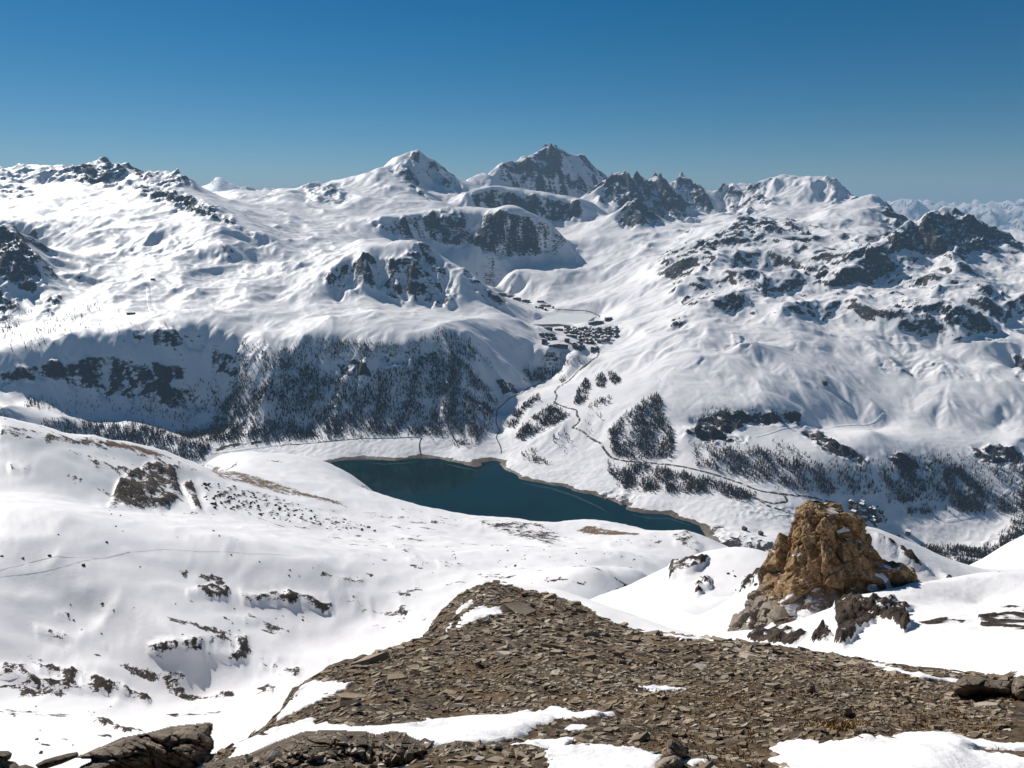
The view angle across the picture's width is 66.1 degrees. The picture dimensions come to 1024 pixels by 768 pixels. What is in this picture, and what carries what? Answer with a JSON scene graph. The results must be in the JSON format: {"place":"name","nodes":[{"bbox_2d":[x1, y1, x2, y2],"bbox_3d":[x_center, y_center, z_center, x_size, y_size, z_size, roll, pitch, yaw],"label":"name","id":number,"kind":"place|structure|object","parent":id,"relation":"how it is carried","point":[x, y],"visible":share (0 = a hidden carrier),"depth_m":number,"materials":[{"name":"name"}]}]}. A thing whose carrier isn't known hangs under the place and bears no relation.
{"place":"outdoors","nodes":[
{"label":"outdoors","id":0,"kind":"place"},
{"bbox_2d":[146,286,155,313],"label":"piste","id":1,"kind":"structure","parent":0,"point":[149,302],"depth_m":4943.49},
{"bbox_2d":[210,443,282,453],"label":"dam","id":2,"kind":"structure","parent":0,"point":[258,447],"depth_m":3721.76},
{"bbox_2d":[283,436,420,444],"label":"road","id":3,"kind":"structure","parent":0,"point":[351,439],"depth_m":3799.37,"materials":[{"name":"white snow"}]},
{"bbox_2d":[0,175,1023,564],"bbox_3d":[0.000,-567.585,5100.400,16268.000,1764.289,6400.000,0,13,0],"label":"valley terrain","id":4,"kind":"structure","parent":0,"point":[862,301],"depth_m":4563.33,"materials":[{"name":"white snow"}]},
{"bbox_2d":[498,292,506,296],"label":"apartment block","id":5,"kind":"structure","parent":4,"relation":"on","point":[502,294],"depth_m":6081.87,"materials":[{"name":"grey"}]},
{"bbox_2d":[0,302,1023,564],"bbox_3d":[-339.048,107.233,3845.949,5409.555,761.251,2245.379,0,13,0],"label":"larch forest","id":6,"kind":"object","parent":4,"relation":"on","point":[546,414],"visible":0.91,"depth_m":3817.97,"materials":[{"name":"plant"}]},
{"bbox_2d":[548,343,567,348],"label":"apartment block","id":7,"kind":"structure","parent":4,"relation":"on","point":[561,346],"depth_m":4745.38,"materials":[{"name":"grey"}]},
{"bbox_2d":[566,334,576,338],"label":"apartment block","id":8,"kind":"structure","parent":4,"relation":"on","point":[572,335],"depth_m":5025.69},
{"bbox_2d":[588,320,603,324],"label":"apartment block","id":9,"kind":"structure","parent":4,"relation":"on","point":[595,322],"depth_m":5425.13,"materials":[{"name":"grey"}]},
{"bbox_2d":[755,413,885,436],"bbox_3d":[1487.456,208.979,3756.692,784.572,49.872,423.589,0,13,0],"label":"piste","id":10,"kind":"structure","parent":4,"relation":"on","point":[882,415],"depth_m":3797.23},
{"bbox_2d":[870,518,875,524],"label":"house","id":11,"kind":"structure","parent":4,"relation":"on","point":[872,521],"depth_m":3160.33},
{"bbox_2d":[875,516,880,522],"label":"house","id":12,"kind":"structure","parent":4,"relation":"on","point":[878,519],"depth_m":3182.68,"materials":[{"name":"stone"}]},
{"bbox_2d":[905,529,910,536],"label":"house","id":13,"kind":"structure","parent":4,"relation":"on","point":[908,532],"depth_m":3165.90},
{"bbox_2d":[946,480,1023,522],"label":"piste","id":14,"kind":"structure","parent":4,"relation":"on","point":[993,504],"depth_m":3328.66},
{"bbox_2d":[0,416,1023,767],"bbox_3d":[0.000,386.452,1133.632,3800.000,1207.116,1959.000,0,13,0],"label":"snow hillside","id":15,"kind":"structure","parent":0,"point":[168,630],"depth_m":503.97,"materials":[{"name":"white snow"}]},
{"bbox_2d":[3,549,288,576],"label":"snow track","id":16,"kind":"structure","parent":15,"relation":"on","point":[125,552],"depth_m":508.28,"materials":[{"name":"white snow"}]},
{"bbox_2d":[727,500,919,649],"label":"rock pinnacle","id":17,"kind":"object","parent":15,"relation":"on","point":[821,556],"visible":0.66,"depth_m":71.41,"materials":[{"name":"brown stone"}]},
{"bbox_2d":[0,143,1023,241],"bbox_3d":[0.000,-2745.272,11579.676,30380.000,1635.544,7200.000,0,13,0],"label":"mountain range","id":18,"kind":"structure","parent":0,"point":[566,195],"depth_m":9614.82,"materials":[{"name":"white snow"}]},
{"bbox_2d":[0,0,1023,203],"label":"sky","id":19,"kind":"structure","parent":0,"point":[890,100],"materials":[{"name":"blue"}]},
{"bbox_2d":[330,457,704,535],"bbox_3d":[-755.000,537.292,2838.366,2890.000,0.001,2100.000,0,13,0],"label":"lake","id":20,"kind":"structure","parent":0,"point":[493,488],"depth_m":3227.83,"materials":[{"name":"liquid"}]},
{"bbox_2d":[496,375,553,452],"bbox_3d":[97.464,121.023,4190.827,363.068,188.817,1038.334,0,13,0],"label":"stream","id":21,"kind":"structure","parent":0,"point":[503,404],"depth_m":4168.40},
{"bbox_2d":[532,314,595,325],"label":"frozen lake","id":22,"kind":"structure","parent":0,"point":[571,318],"depth_m":5849.27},
{"bbox_2d":[525,483,606,511],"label":"lake ice","id":23,"kind":"structure","parent":0,"point":[571,495],"depth_m":3205.11,"materials":[{"name":"ice"}]},
{"bbox_2d":[541,304,599,317],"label":"road","id":24,"kind":"structure","parent":0,"point":[573,310],"depth_m":6207.85,"materials":[{"name":"grey asphalt"}]},
{"bbox_2d":[196,580,1023,767],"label":"scree slope","id":25,"kind":"structure","parent":0,"point":[552,627],"depth_m":10.58,"materials":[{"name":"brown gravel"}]},
{"bbox_2d":[0,751,34,767],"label":"rock outcrop","id":26,"kind":"object","parent":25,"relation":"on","point":[5,756],"visible":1,"depth_m":7.78,"materials":[{"name":"grey stone"}]},
{"bbox_2d":[36,752,78,767],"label":"rock outcrop","id":27,"kind":"object","parent":25,"relation":"on","point":[53,761],"visible":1,"depth_m":7.75,"materials":[{"name":"grey stone"}]},
{"bbox_2d":[75,722,214,767],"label":"rock outcrop","id":28,"kind":"object","parent":25,"relation":"on","point":[186,746],"visible":0.86,"depth_m":7.05,"materials":[{"name":"stone"}]},
{"bbox_2d":[275,680,353,721],"bbox_3d":[-2.801,4.505,11.322,1.190,1.767,2.951,-3,13,-14],"label":"snow patch","id":29,"kind":"object","parent":25,"relation":"on","point":[311,692],"visible":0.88,"depth_m":11.62,"materials":[{"name":"white snow"}]},
{"bbox_2d":[203,730,433,767],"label":"rock mound","id":30,"kind":"object","parent":25,"relation":"on","point":[392,748],"visible":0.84,"depth_m":5.08,"materials":[{"name":"stone"}]},
{"bbox_2d":[229,706,615,757],"bbox_3d":[-0.850,3.128,6.843,3.612,2.011,2.701,2,13,8],"label":"snow patch","id":31,"kind":"object","parent":25,"relation":"on","point":[488,728],"visible":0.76,"depth_m":6.74,"materials":[{"name":"white snow"}]},
{"bbox_2d":[456,599,473,613],"bbox_3d":[-1.555,7.838,27.474,0.535,1.295,3.343,2,13,7],"label":"snow patch","id":32,"kind":"object","parent":25,"relation":"on","point":[461,607],"visible":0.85,"depth_m":26.64,"materials":[{"name":"white snow"}]},
{"bbox_2d":[429,740,504,756],"bbox_3d":[-0.345,2.600,5.339,0.632,0.824,0.976,0,13,0],"label":"rock mound","id":33,"kind":"object","parent":25,"relation":"on","point":[441,749],"visible":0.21,"depth_m":5.12,"materials":[{"name":"stone"}]},
{"bbox_2d":[455,606,502,628],"bbox_3d":[-0.961,7.281,24.478,1.540,1.787,4.489,0,13,0],"label":"snow patch","id":34,"kind":"object","parent":25,"relation":"on","point":[478,612],"visible":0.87,"depth_m":25.06,"materials":[{"name":"white snow"}]},
{"bbox_2d":[508,744,546,758],"bbox_3d":[0.150,2.574,5.253,0.512,0.752,0.858,0,13,0],"label":"rock mound","id":35,"kind":"object","parent":25,"relation":"on","point":[518,747],"visible":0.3,"depth_m":4.99,"materials":[{"name":"stone"}]},
{"bbox_2d":[511,737,577,748],"bbox_3d":[0.260,2.660,5.738,0.517,0.606,0.942,2,13,9],"label":"snow patch","id":36,"kind":"object","parent":25,"relation":"on","point":[545,743],"visible":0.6,"depth_m":5.64,"materials":[{"name":"white snow"}]},
{"bbox_2d":[565,724,588,730],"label":"snow patch","id":37,"kind":"object","parent":25,"relation":"on","point":[574,727],"visible":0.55,"depth_m":6.61,"materials":[{"name":"white snow"}]},
{"bbox_2d":[545,743,662,767],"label":"snow patch","id":38,"kind":"object","parent":25,"relation":"on","point":[582,755],"visible":0.87,"depth_m":4.82,"materials":[{"name":"white snow"}]},
{"bbox_2d":[636,685,685,694],"bbox_3d":[1.704,3.637,9.392,0.595,0.632,1.024,9,16,35],"label":"snow patch","id":39,"kind":"object","parent":25,"relation":"on","point":[663,688],"visible":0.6,"depth_m":9.62,"materials":[{"name":"white snow"}]},
{"bbox_2d":[655,755,682,767],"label":"boulder","id":40,"kind":"object","parent":25,"relation":"on","point":[672,761],"visible":1,"depth_m":4.40,"materials":[{"name":"stone"}]},
{"bbox_2d":[666,738,686,757],"bbox_3d":[0.989,2.198,4.734,0.118,0.204,0.206,6,14,25],"label":"boulder","id":41,"kind":"object","parent":25,"relation":"on","point":[676,747],"visible":0.84,"depth_m":4.66,"materials":[{"name":"stone"}]},
{"bbox_2d":[641,630,712,640],"bbox_3d":[5.462,7.915,24.282,3.450,3.822,6.440,0,13,0],"label":"snow patch","id":42,"kind":"object","parent":25,"relation":"on","point":[685,637],"visible":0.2,"depth_m":21.69,"materials":[{"name":"white snow"}]},
{"bbox_2d":[682,758,707,766],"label":"snow patch","id":43,"kind":"object","parent":25,"relation":"on","point":[693,762],"visible":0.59,"depth_m":4.60,"materials":[{"name":"white snow"}]},
{"bbox_2d":[806,681,815,693],"bbox_3d":[3.542,3.615,9.330,0.109,0.244,0.292,8,15,33],"label":"boulder","id":44,"kind":"object","parent":25,"relation":"on","point":[810,687],"visible":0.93,"depth_m":9.25,"materials":[{"name":"stone"}]},
{"bbox_2d":[842,705,852,715],"bbox_3d":[3.061,2.990,7.191,0.085,0.168,0.192,10,16,36],"label":"boulder","id":45,"kind":"object","parent":25,"relation":"on","point":[846,710],"visible":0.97,"depth_m":7.13,"materials":[{"name":"stone"}]},
{"bbox_2d":[768,731,1023,767],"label":"snow patch","id":46,"kind":"object","parent":25,"relation":"on","point":[930,749],"visible":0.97,"depth_m":4.82,"materials":[{"name":"white snow"}]},
{"bbox_2d":[869,662,958,681],"bbox_3d":[6.044,4.590,12.506,0.768,1.989,3.469,1,13,6],"label":"snow patch","id":47,"kind":"object","parent":25,"relation":"on","point":[919,674],"visible":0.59,"depth_m":10.94,"materials":[{"name":"white snow"}]},
{"bbox_2d":[952,675,1011,697],"bbox_3d":[5.540,3.567,9.265,0.585,0.648,1.294,10,16,37],"label":"boulder","id":48,"kind":"object","parent":25,"relation":"on","point":[967,686],"visible":0.96,"depth_m":8.90,"materials":[{"name":"grey stone"}]},
{"bbox_2d":[1011,675,1023,700],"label":"boulder","id":49,"kind":"object","parent":25,"relation":"on","point":[1017,685],"visible":0.97,"depth_m":8.61,"materials":[{"name":"grey stone"}]},
{"bbox_2d":[201,177,1023,230],"bbox_3d":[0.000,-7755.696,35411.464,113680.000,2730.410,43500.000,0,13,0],"label":"distant mountains","id":50,"kind":"structure","parent":0,"point":[1007,214],"depth_m":37505.11,"materials":[{"name":"white snow"}]},
{"bbox_2d":[635,515,688,524],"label":"lake ice","id":51,"kind":"structure","parent":0,"point":[662,518],"depth_m":2969.12,"materials":[{"name":"ice"}]},
{"bbox_2d":[554,350,835,502],"bbox_3d":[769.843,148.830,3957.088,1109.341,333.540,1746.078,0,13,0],"label":"road","id":52,"kind":"structure","parent":0,"point":[594,440],"depth_m":3408.97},
{"bbox_2d":[754,491,787,503],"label":"road","id":53,"kind":"structure","parent":0,"point":[785,500],"depth_m":3076.14,"materials":[{"name":"grey asphalt"}]},
{"bbox_2d":[753,497,794,514],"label":"road","id":54,"kind":"structure","parent":0,"point":[762,502],"depth_m":3028.79,"materials":[{"name":"grey asphalt"}]}
]}

